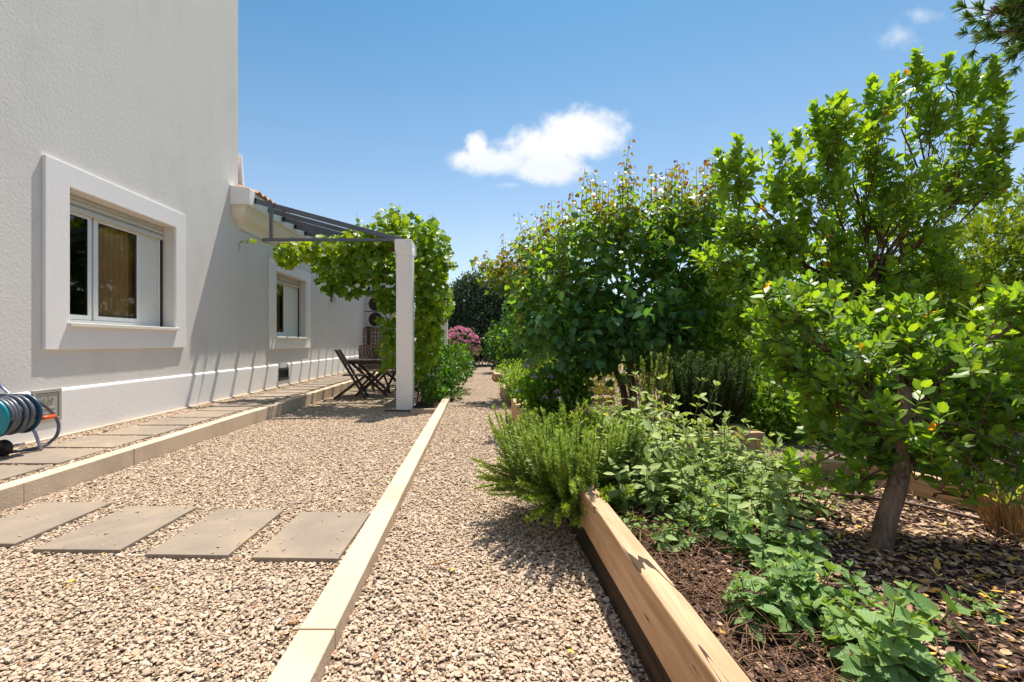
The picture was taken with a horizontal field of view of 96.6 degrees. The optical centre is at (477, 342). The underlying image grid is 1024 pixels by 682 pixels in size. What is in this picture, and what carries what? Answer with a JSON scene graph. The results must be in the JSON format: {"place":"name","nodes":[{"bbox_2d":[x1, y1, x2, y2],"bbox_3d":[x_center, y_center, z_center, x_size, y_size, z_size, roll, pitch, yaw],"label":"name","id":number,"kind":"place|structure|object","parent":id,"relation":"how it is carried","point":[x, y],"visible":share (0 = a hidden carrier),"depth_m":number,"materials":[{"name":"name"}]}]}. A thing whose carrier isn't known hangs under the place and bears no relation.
{"place":"outdoors","nodes":[
{"label":"outdoors","id":0,"kind":"place"},
{"bbox_2d":[0,391,310,483],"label":"strip gravel","id":1,"kind":"structure","parent":0,"point":[113,428],"depth_m":4.88,"materials":[{"name":"gravel"}]},
{"bbox_2d":[0,367,390,483],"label":"gravel strip","id":2,"kind":"object","parent":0,"point":[290,386],"visible":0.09,"depth_m":8.61,"materials":[{"name":"gravel"}]},
{"bbox_2d":[0,465,50,480],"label":"paving slab","id":3,"kind":"structure","parent":2,"relation":"on","point":[7,472],"depth_m":3.25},
{"bbox_2d":[0,382,60,456],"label":"hose reel","id":4,"kind":"object","parent":2,"relation":"on","point":[21,412],"visible":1,"depth_m":3.64,"materials":[{"name":"teal plastic"}]},
{"bbox_2d":[0,448,108,465],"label":"paving slab","id":5,"kind":"structure","parent":2,"relation":"on","point":[52,456],"depth_m":3.62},
{"bbox_2d":[44,435,151,448],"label":"paving slab","id":6,"kind":"structure","parent":2,"relation":"on","point":[101,441],"depth_m":4.17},
{"bbox_2d":[98,426,186,436],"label":"paving slab","id":7,"kind":"structure","parent":2,"relation":"on","point":[145,430],"depth_m":4.69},
{"bbox_2d":[137,418,213,425],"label":"paving slab","id":8,"kind":"structure","parent":2,"relation":"on","point":[177,421],"depth_m":5.22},
{"bbox_2d":[171,411,237,417],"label":"paving slab","id":9,"kind":"structure","parent":2,"relation":"on","point":[205,414],"depth_m":5.73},
{"bbox_2d":[196,405,257,411],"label":"paving slab","id":10,"kind":"structure","parent":2,"relation":"on","point":[239,408],"depth_m":6.26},
{"bbox_2d":[220,401,272,405],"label":"paving slab","id":11,"kind":"structure","parent":2,"relation":"on","point":[258,403],"depth_m":6.82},
{"bbox_2d":[238,397,287,401],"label":"paving slab","id":12,"kind":"structure","parent":2,"relation":"on","point":[262,398],"depth_m":7.36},
{"bbox_2d":[255,393,299,396],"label":"paving slab","id":13,"kind":"structure","parent":2,"relation":"on","point":[277,394],"depth_m":7.86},
{"bbox_2d":[0,367,460,681],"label":"gravel yard","id":14,"kind":"structure","parent":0,"point":[377,398],"depth_m":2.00,"materials":[{"name":"gravel"}]},
{"bbox_2d":[0,502,111,548],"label":"paving slab","id":15,"kind":"structure","parent":14,"relation":"on","point":[50,515],"depth_m":2.65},
{"bbox_2d":[32,506,196,554],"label":"paving slab","id":16,"kind":"structure","parent":14,"relation":"on","point":[131,527],"depth_m":2.48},
{"bbox_2d":[145,509,283,560],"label":"paving slab","id":17,"kind":"structure","parent":14,"relation":"on","point":[203,543],"depth_m":2.42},
{"bbox_2d":[251,512,369,563],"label":"paving slab","id":18,"kind":"structure","parent":14,"relation":"on","point":[315,536],"depth_m":2.39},
{"bbox_2d":[254,198,447,409],"bbox_3d":[-2.417,-0.648,11.806,2.785,3.597,9.137,0,0,0],"label":"pergola","id":19,"kind":"object","parent":14,"relation":"on","point":[406,251],"visible":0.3,"depth_m":7.25,"materials":[{"name":"white paint"}]},
{"bbox_2d":[333,349,368,399],"bbox_3d":[-2.497,0.630,9.015,0.636,0.982,0.464,0,0,-8],"label":"folding chair","id":20,"kind":"object","parent":14,"relation":"on","point":[343,359],"visible":0.97,"depth_m":8.82,"materials":[{"name":"brown wood"}]},
{"bbox_2d":[348,359,390,395],"bbox_3d":[-2.150,0.741,9.618,1.180,0.758,0.690,0,0,-5],"label":"garden table","id":21,"kind":"object","parent":14,"relation":"on","point":[353,362],"visible":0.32,"depth_m":9.33,"materials":[{"name":"brown wood"}]},
{"bbox_2d":[358,348,389,391],"bbox_3d":[-2.410,0.630,10.573,0.636,0.982,0.464,0,0,38],"label":"folding chair","id":22,"kind":"object","parent":14,"relation":"on","point":[365,366],"visible":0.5,"depth_m":10.61,"materials":[{"name":"brown wood"}]},
{"bbox_2d":[359,345,415,374],"bbox_3d":[-3.000,0.600,15.200,1.920,1.000,0.040,0,0,0],"label":"garden bench","id":23,"kind":"object","parent":14,"relation":"on","point":[368,346],"visible":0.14,"depth_m":15.19,"materials":[{"name":"brown wood"}]},
{"bbox_2d":[385,369,417,391],"bbox_3d":[-1.685,0.630,10.137,0.636,0.982,0.464,0,0,20],"label":"folding chair","id":24,"kind":"object","parent":14,"relation":"on","point":[392,378],"visible":0.15,"depth_m":10.00,"materials":[{"name":"brown wood"}]},
{"bbox_2d":[412,395,442,408],"bbox_3d":[-0.825,1.040,11.250,0.410,0.001,8.500,0,0,0],"label":"soil border","id":25,"kind":"object","parent":14,"relation":"on","point":[422,405],"visible":0.16,"depth_m":7.49,"materials":[{"name":"soil"}]},
{"bbox_2d":[239,203,458,403],"bbox_3d":[-2.197,-0.728,11.604,3.715,3.600,8.400,0,0,0],"label":"grape vine","id":26,"kind":"object","parent":25,"relation":"on","point":[434,302],"visible":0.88,"depth_m":7.92,"materials":[{"name":"green plant"}]},
{"bbox_2d":[415,333,478,404],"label":"leafy shrub","id":27,"kind":"object","parent":14,"relation":"on","point":[447,374],"visible":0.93,"depth_m":8.54,"materials":[{"name":"green plant"}]},
{"bbox_2d":[438,325,481,362],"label":"oleander","id":28,"kind":"object","parent":14,"relation":"on","point":[471,335],"visible":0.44,"depth_m":19.11,"materials":[{"name":"pink plant"}]},
{"bbox_2d":[73,408,432,487],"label":"yard gravel","id":29,"kind":"structure","parent":0,"point":[332,416],"depth_m":4.33,"materials":[{"name":"gravel"}]},
{"bbox_2d":[63,417,573,681],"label":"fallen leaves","id":30,"kind":"object","parent":29,"relation":"on","point":[452,569],"visible":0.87,"depth_m":2.13,"materials":[{"name":"plant"}]},
{"bbox_2d":[412,405,515,487],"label":"path gravel","id":31,"kind":"structure","parent":0,"point":[463,426],"depth_m":4.54,"materials":[{"name":"gravel"}]},
{"bbox_2d":[321,362,650,681],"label":"gravel path","id":32,"kind":"structure","parent":0,"point":[482,388],"depth_m":1.88,"materials":[{"name":"gravel"}]},
{"bbox_2d":[450,343,738,396],"bbox_3d":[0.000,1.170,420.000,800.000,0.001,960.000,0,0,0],"label":"ground","id":33,"kind":"structure","parent":0,"point":[494,362],"depth_m":27.74,"materials":[{"name":"soil"}]},
{"bbox_2d":[0,369,394,510],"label":"kerb","id":34,"kind":"structure","parent":33,"relation":"on","point":[18,492],"depth_m":4.03,"materials":[{"name":"concrete"}]},
{"bbox_2d":[0,0,414,447],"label":"house","id":35,"kind":"structure","parent":33,"relation":"on","point":[136,283],"depth_m":5.61,"materials":[{"name":"paint"}]},
{"bbox_2d":[42,154,185,349],"bbox_3d":[-4.223,-0.849,5.319,0.379,1.842,2.071,0,0,0],"label":"window","id":36,"kind":"structure","parent":35,"relation":"in","point":[108,322],"depth_m":5.25,"materials":[{"name":"white glass"}]},
{"bbox_2d":[268,257,310,348],"bbox_3d":[-4.223,-0.770,10.012,0.379,1.810,2.175,0,0,0],"label":"window","id":37,"kind":"structure","parent":35,"relation":"in","point":[289,338],"depth_m":10.10,"materials":[{"name":"white glass"}]},
{"bbox_2d":[365,297,379,311],"bbox_3d":[-3.700,-1.395,16.682,0.880,0.530,0.336,0,0,0],"label":"air conditioner","id":38,"kind":"object","parent":35,"relation":"attached to","point":[370,305],"visible":0.49,"depth_m":16.53,"materials":[{"name":"white metal"}]},
{"bbox_2d":[363,328,389,367],"bbox_3d":[-3.720,0.275,16.350,1.120,1.550,0.040,0,0,0],"label":"lattice screen","id":39,"kind":"object","parent":35,"relation":"attached to","point":[373,334],"visible":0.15,"depth_m":16.34,"materials":[{"name":"brown wood"}]},
{"bbox_2d":[365,312,388,326],"bbox_3d":[-3.700,-0.835,16.682,0.880,0.530,0.336,0,0,0],"label":"air conditioner","id":40,"kind":"object","parent":35,"relation":"attached to","point":[370,317],"visible":0.53,"depth_m":16.53,"materials":[{"name":"white metal"}]},
{"bbox_2d":[267,395,450,681],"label":"kerb","id":41,"kind":"structure","parent":33,"relation":"on","point":[309,651],"depth_m":1.85,"materials":[{"name":"concrete"}]},
{"bbox_2d":[448,267,500,364],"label":"hedge shrub","id":42,"kind":"object","parent":33,"relation":"on","point":[466,291],"visible":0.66,"depth_m":20.67,"materials":[{"name":"green plant"}]},
{"bbox_2d":[475,274,515,365],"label":"hedge shrub","id":43,"kind":"object","parent":33,"relation":"on","point":[498,303],"visible":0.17,"depth_m":20.89,"materials":[{"name":"green plant"}]},
{"bbox_2d":[519,302,613,380],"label":"hedge shrub","id":44,"kind":"object","parent":33,"relation":"on","point":[525,352],"visible":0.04,"depth_m":12.02,"materials":[{"name":"green plant"}]},
{"bbox_2d":[567,509,671,681],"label":"timber sleeper","id":45,"kind":"object","parent":33,"relation":"on","point":[655,670],"visible":0.15,"depth_m":1.67,"materials":[{"name":"wood"}]},
{"bbox_2d":[573,477,750,681],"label":"timber sleeper","id":46,"kind":"object","parent":45,"relation":"on","point":[686,644],"visible":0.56,"depth_m":1.35,"materials":[{"name":"brown wood"}]},
{"bbox_2d":[762,256,881,378],"bbox_3d":[7.103,-0.335,9.456,3.270,3.057,2.211,0,0,0],"label":"hedge shrub","id":47,"kind":"object","parent":33,"relation":"on","point":[799,279],"visible":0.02,"depth_m":9.29,"materials":[{"name":"green plant"}]},
{"bbox_2d":[501,376,706,454],"bbox_3d":[1.235,0.890,8.200,1.230,0.100,9.600,0,0,0],"label":"soil bed","id":48,"kind":"object","parent":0,"point":[575,409],"visible":0.05,"depth_m":5.22,"materials":[{"name":"soil"}]},
{"bbox_2d":[504,377,519,401],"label":"bed plant","id":49,"kind":"object","parent":48,"relation":"on","point":[509,389],"visible":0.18,"depth_m":7.29,"materials":[{"name":"green plant"}]},
{"bbox_2d":[497,368,527,387],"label":"bed plant","id":50,"kind":"object","parent":48,"relation":"on","point":[506,380],"visible":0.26,"depth_m":8.89,"materials":[{"name":"green plant"}]},
{"bbox_2d":[498,362,528,381],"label":"bed plant","id":51,"kind":"object","parent":48,"relation":"on","point":[507,371],"visible":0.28,"depth_m":10.39,"materials":[{"name":"green plant"}]},
{"bbox_2d":[469,210,575,373],"bbox_3d":[0.874,-0.711,8.595,2.042,3.528,1.422,0,0,0],"label":"heart leaved tree","id":52,"kind":"object","parent":48,"relation":"on","point":[489,272],"visible":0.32,"depth_m":8.56,"materials":[{"name":"green plant"}]},
{"bbox_2d":[520,343,561,376],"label":"bed plant","id":53,"kind":"object","parent":48,"relation":"on","point":[540,361],"visible":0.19,"depth_m":7.84,"materials":[{"name":"green plant"}]},
{"bbox_2d":[508,363,595,414],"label":"geranium","id":54,"kind":"object","parent":48,"relation":"on","point":[548,392],"visible":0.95,"depth_m":5.26,"materials":[{"name":"green plant"}]},
{"bbox_2d":[588,374,627,403],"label":"plant","id":55,"kind":"object","parent":48,"relation":"on","point":[596,383],"visible":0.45,"depth_m":6.34,"materials":[{"name":"green plant"}]},
{"bbox_2d":[496,139,753,417],"bbox_3d":[1.825,-0.813,5.332,3.183,3.650,1.991,0,0,0],"label":"heart leaved tree","id":56,"kind":"object","parent":48,"relation":"on","point":[690,223],"visible":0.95,"depth_m":5.17,"materials":[{"name":"green plant"}]},
{"bbox_2d":[623,357,648,438],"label":"dry stalk","id":57,"kind":"object","parent":48,"relation":"on","point":[635,392],"visible":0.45,"depth_m":3.93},
{"bbox_2d":[639,345,675,429],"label":"rosemary bush","id":58,"kind":"object","parent":48,"relation":"on","point":[656,382],"visible":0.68,"depth_m":4.02,"materials":[{"name":"plant"}]},
{"bbox_2d":[238,0,1023,342],"label":"sky","id":59,"kind":"structure","parent":0,"point":[473,115],"materials":[{"name":"blue"}]},
{"bbox_2d":[592,342,690,408],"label":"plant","id":60,"kind":"object","parent":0,"point":[638,376],"visible":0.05,"depth_m":6.44,"materials":[{"name":"green plant"}]},
{"bbox_2d":[489,363,1023,489],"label":"side gravel","id":61,"kind":"structure","parent":0,"point":[806,447],"depth_m":4.10,"materials":[{"name":"gravel"}]},
{"bbox_2d":[476,308,538,371],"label":"hedge shrub","id":62,"kind":"object","parent":61,"relation":"on","point":[507,357],"visible":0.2,"depth_m":15.64,"materials":[{"name":"green plant"}]},
{"bbox_2d":[494,358,522,374],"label":"bed plant","id":63,"kind":"object","parent":61,"relation":"on","point":[500,365],"visible":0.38,"depth_m":12.86,"materials":[{"name":"green plant"}]},
{"bbox_2d":[511,399,537,437],"bbox_3d":[0.580,0.971,5.800,0.174,0.317,1.600,0,0,0],"label":"timber sleeper","id":64,"kind":"object","parent":61,"relation":"on","point":[516,410],"visible":0.16,"depth_m":5.76,"materials":[{"name":"brown wood"}]},
{"bbox_2d":[652,344,761,434],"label":"rosemary bush","id":65,"kind":"object","parent":61,"relation":"on","point":[688,383],"visible":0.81,"depth_m":4.08,"materials":[{"name":"plant"}]},
{"bbox_2d":[703,431,764,455],"bbox_3d":[2.095,0.829,3.720,0.470,0.202,0.079,0,0,0],"label":"timber sleeper","id":66,"kind":"object","parent":61,"relation":"on","point":[757,435],"visible":0.22,"depth_m":3.68,"materials":[{"name":"brown wood"}]},
{"bbox_2d":[669,235,847,445],"bbox_3d":[2.947,-0.097,4.880,1.739,2.477,2.244,0,0,0],"label":"feathery shrub","id":67,"kind":"object","parent":61,"relation":"on","point":[768,413],"visible":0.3,"depth_m":4.53,"materials":[{"name":"green plant"}]},
{"bbox_2d":[774,457,850,476],"bbox_3d":[2.100,0.822,2.865,0.406,0.177,0.079,0,0,10],"label":"timber sleeper","id":68,"kind":"object","parent":61,"relation":"on","point":[826,467],"visible":0.12,"depth_m":2.81,"materials":[{"name":"brown wood"}]},
{"bbox_2d":[688,45,1023,429],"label":"strawberry tree","id":69,"kind":"object","parent":61,"relation":"on","point":[907,205],"visible":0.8,"depth_m":3.81,"materials":[{"name":"green plant"}]},
{"bbox_2d":[784,286,1022,431],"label":"feathery shrub","id":70,"kind":"object","parent":61,"relation":"on","point":[948,323],"visible":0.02,"depth_m":4.25,"materials":[{"name":"green plant"}]},
{"bbox_2d":[801,391,1023,487],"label":"shrub","id":71,"kind":"object","parent":61,"relation":"on","point":[967,473],"visible":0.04,"depth_m":2.93,"materials":[{"name":"green plant"}]},
{"bbox_2d":[862,463,1020,511],"bbox_3d":[2.540,0.817,2.210,0.080,0.187,1.170,0,0,-20],"label":"timber sleeper","id":72,"kind":"object","parent":61,"relation":"on","point":[924,489],"visible":0.06,"depth_m":2.43,"materials":[{"name":"brown wood"}]},
{"bbox_2d":[877,175,1023,405],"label":"golden conifer","id":73,"kind":"object","parent":61,"relation":"on","point":[1013,233],"visible":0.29,"depth_m":4.73,"materials":[{"name":"green plant"}]},
{"bbox_2d":[950,0,1023,78],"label":"pine tree","id":74,"kind":"object","parent":61,"relation":"on","point":[1012,11],"visible":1,"depth_m":4.23,"materials":[{"name":"green plant"}]},
{"bbox_2d":[612,474,1023,681],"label":"soil bed","id":75,"kind":"object","parent":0,"point":[964,648],"visible":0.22,"depth_m":1.64,"materials":[{"name":"soil"}]},
{"bbox_2d":[470,398,679,527],"bbox_3d":[0.534,0.634,2.691,1.155,0.574,1.238,0,0,0],"label":"rosemary bush","id":76,"kind":"object","parent":75,"relation":"on","point":[548,469],"visible":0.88,"depth_m":2.40,"materials":[{"name":"plant"}]},
{"bbox_2d":[618,512,647,539],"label":"mint plant","id":77,"kind":"object","parent":75,"relation":"on","point":[624,520],"visible":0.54,"depth_m":2.00,"materials":[{"name":"green plant"}]},
{"bbox_2d":[569,404,704,482],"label":"sage plant","id":78,"kind":"object","parent":75,"relation":"on","point":[609,417],"visible":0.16,"depth_m":2.79,"materials":[{"name":"green plant"}]},
{"bbox_2d":[627,475,662,515],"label":"mint plant","id":79,"kind":"object","parent":75,"relation":"on","point":[639,492],"visible":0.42,"depth_m":2.27,"materials":[{"name":"green plant"}]},
{"bbox_2d":[571,403,727,513],"bbox_3d":[0.856,0.602,2.425,0.637,0.559,0.630,0,0,-16],"label":"sage plant","id":80,"kind":"object","parent":75,"relation":"on","point":[618,475],"visible":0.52,"depth_m":2.28,"materials":[{"name":"green plant"}]},
{"bbox_2d":[599,386,700,461],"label":"sage plant","id":81,"kind":"object","parent":75,"relation":"on","point":[652,421],"visible":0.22,"depth_m":3.08,"materials":[{"name":"green plant"}]},
{"bbox_2d":[646,508,698,554],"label":"mint plant","id":82,"kind":"object","parent":75,"relation":"on","point":[668,533],"visible":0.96,"depth_m":1.85,"materials":[{"name":"green plant"}]},
{"bbox_2d":[595,371,749,493],"bbox_3d":[1.034,0.516,2.621,0.770,0.712,0.749,0,0,-38],"label":"sage plant","id":83,"kind":"object","parent":75,"relation":"on","point":[647,424],"visible":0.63,"depth_m":2.48,"materials":[{"name":"green plant"}]},
{"bbox_2d":[655,470,708,524],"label":"mint plant","id":84,"kind":"object","parent":75,"relation":"on","point":[681,498],"visible":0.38,"depth_m":2.15,"materials":[{"name":"green plant"}]},
{"bbox_2d":[614,439,754,529],"bbox_3d":[1.001,0.699,2.205,0.627,0.404,0.564,0,0,0],"label":"sage plant","id":85,"kind":"object","parent":75,"relation":"on","point":[683,505],"visible":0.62,"depth_m":2.17,"materials":[{"name":"green plant"}]},
{"bbox_2d":[683,458,739,498],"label":"mint plant","id":86,"kind":"object","parent":75,"relation":"on","point":[696,475],"visible":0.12,"depth_m":2.47,"materials":[{"name":"green plant"}]},
{"bbox_2d":[683,478,747,552],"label":"mint plant","id":87,"kind":"object","parent":75,"relation":"on","point":[709,524],"visible":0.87,"depth_m":1.91,"materials":[{"name":"green plant"}]},
{"bbox_2d":[670,411,801,498],"bbox_3d":[1.391,0.619,2.522,0.617,0.505,0.553,0,0,25],"label":"sage plant","id":88,"kind":"object","parent":75,"relation":"on","point":[723,449],"visible":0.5,"depth_m":2.46,"materials":[{"name":"green plant"}]},
{"bbox_2d":[688,464,806,546],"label":"sage plant","id":89,"kind":"object","parent":75,"relation":"on","point":[777,509],"visible":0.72,"depth_m":2.00,"materials":[{"name":"green plant"}]},
{"bbox_2d":[703,428,815,488],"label":"sage plant","id":90,"kind":"object","parent":75,"relation":"on","point":[766,442],"visible":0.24,"depth_m":2.60,"materials":[{"name":"green plant"}]},
{"bbox_2d":[719,570,813,650],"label":"mint plant","id":91,"kind":"object","parent":75,"relation":"on","point":[790,599],"visible":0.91,"depth_m":1.36,"materials":[{"name":"green plant"}]},
{"bbox_2d":[727,503,813,570],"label":"mint plant","id":92,"kind":"object","parent":75,"relation":"on","point":[763,549],"visible":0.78,"depth_m":1.73,"materials":[{"name":"green plant"}]},
{"bbox_2d":[720,447,851,520],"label":"sage plant","id":93,"kind":"object","parent":75,"relation":"on","point":[807,494],"visible":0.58,"depth_m":2.25,"materials":[{"name":"green plant"}]},
{"bbox_2d":[744,545,843,624],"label":"mint plant","id":94,"kind":"object","parent":75,"relation":"on","point":[794,568],"visible":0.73,"depth_m":1.44,"materials":[{"name":"green plant"}]},
{"bbox_2d":[763,512,832,562],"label":"mint plant","id":95,"kind":"object","parent":75,"relation":"on","point":[817,549],"visible":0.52,"depth_m":1.76,"materials":[{"name":"green plant"}]},
{"bbox_2d":[779,453,820,496],"bbox_3d":[1.689,0.719,2.388,0.199,0.282,0.170,0,0,0],"label":"tree sprout","id":96,"kind":"object","parent":75,"relation":"on","point":[805,458],"visible":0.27,"depth_m":2.37,"materials":[{"name":"green plant"}]},
{"bbox_2d":[611,459,1023,681],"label":"dry twigs","id":97,"kind":"object","parent":75,"relation":"on","point":[727,624],"visible":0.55,"depth_m":1.47,"materials":[{"name":"wood"}]},
{"bbox_2d":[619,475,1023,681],"bbox_3d":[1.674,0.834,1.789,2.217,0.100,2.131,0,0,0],"label":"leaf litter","id":98,"kind":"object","parent":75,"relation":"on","point":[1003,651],"visible":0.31,"depth_m":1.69,"materials":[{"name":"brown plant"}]},
{"bbox_2d":[628,476,1023,681],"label":"bark chips","id":99,"kind":"object","parent":75,"relation":"on","point":[994,666],"visible":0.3,"depth_m":1.67,"materials":[{"name":"brown wood"}]},
{"bbox_2d":[782,572,871,645],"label":"mint plant","id":100,"kind":"object","parent":75,"relation":"on","point":[844,613],"visible":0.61,"depth_m":1.35,"materials":[{"name":"green plant"}]},
{"bbox_2d":[836,560,872,607],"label":"mint plant","id":101,"kind":"object","parent":75,"relation":"on","point":[866,590],"visible":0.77,"depth_m":1.49,"materials":[{"name":"green plant"}]},
{"bbox_2d":[834,470,875,499],"bbox_3d":[2.075,0.797,2.484,0.202,0.199,0.160,0,0,23],"label":"tree sprout","id":102,"kind":"object","parent":75,"relation":"on","point":[871,484],"visible":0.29,"depth_m":2.47,"materials":[{"name":"green plant"}]},
{"bbox_2d":[819,593,928,681],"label":"mint plant","id":103,"kind":"object","parent":75,"relation":"on","point":[860,663],"visible":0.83,"depth_m":1.13,"materials":[{"name":"green plant"}]},
{"bbox_2d":[739,269,1023,551],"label":"strawberry tree","id":104,"kind":"object","parent":75,"relation":"on","point":[900,438],"visible":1,"depth_m":1.93,"materials":[{"name":"green plant"}]},
{"bbox_2d":[787,489,989,521],"bbox_3d":[1.960,0.832,2.359,1.406,0.033,0.248,0,0,31],"label":"irrigation tube","id":105,"kind":"object","parent":75,"relation":"on","point":[925,507],"visible":0.34,"depth_m":2.29,"materials":[{"name":"plastic"}]},
{"bbox_2d":[801,580,980,681],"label":"mint plant","id":106,"kind":"object","parent":75,"relation":"on","point":[921,662],"visible":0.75,"depth_m":1.12,"materials":[{"name":"green plant"}]},
{"bbox_2d":[869,580,976,649],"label":"mint plant","id":107,"kind":"object","parent":75,"relation":"on","point":[924,604],"visible":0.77,"depth_m":1.34,"materials":[{"name":"green plant"}]},
{"bbox_2d":[962,589,1011,629],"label":"mint plant","id":108,"kind":"object","parent":75,"relation":"on","point":[994,619],"visible":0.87,"depth_m":1.38,"materials":[{"name":"green plant"}]},
{"bbox_2d":[972,459,1023,541],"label":"straw clump","id":109,"kind":"object","parent":75,"relation":"on","point":[1001,515],"visible":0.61,"depth_m":2.00,"materials":[{"name":"brown plant"}]},
{"bbox_2d":[1003,666,1023,677],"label":"irrigation tube","id":110,"kind":"object","parent":75,"relation":"on","point":[1012,671],"visible":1,"depth_m":1.16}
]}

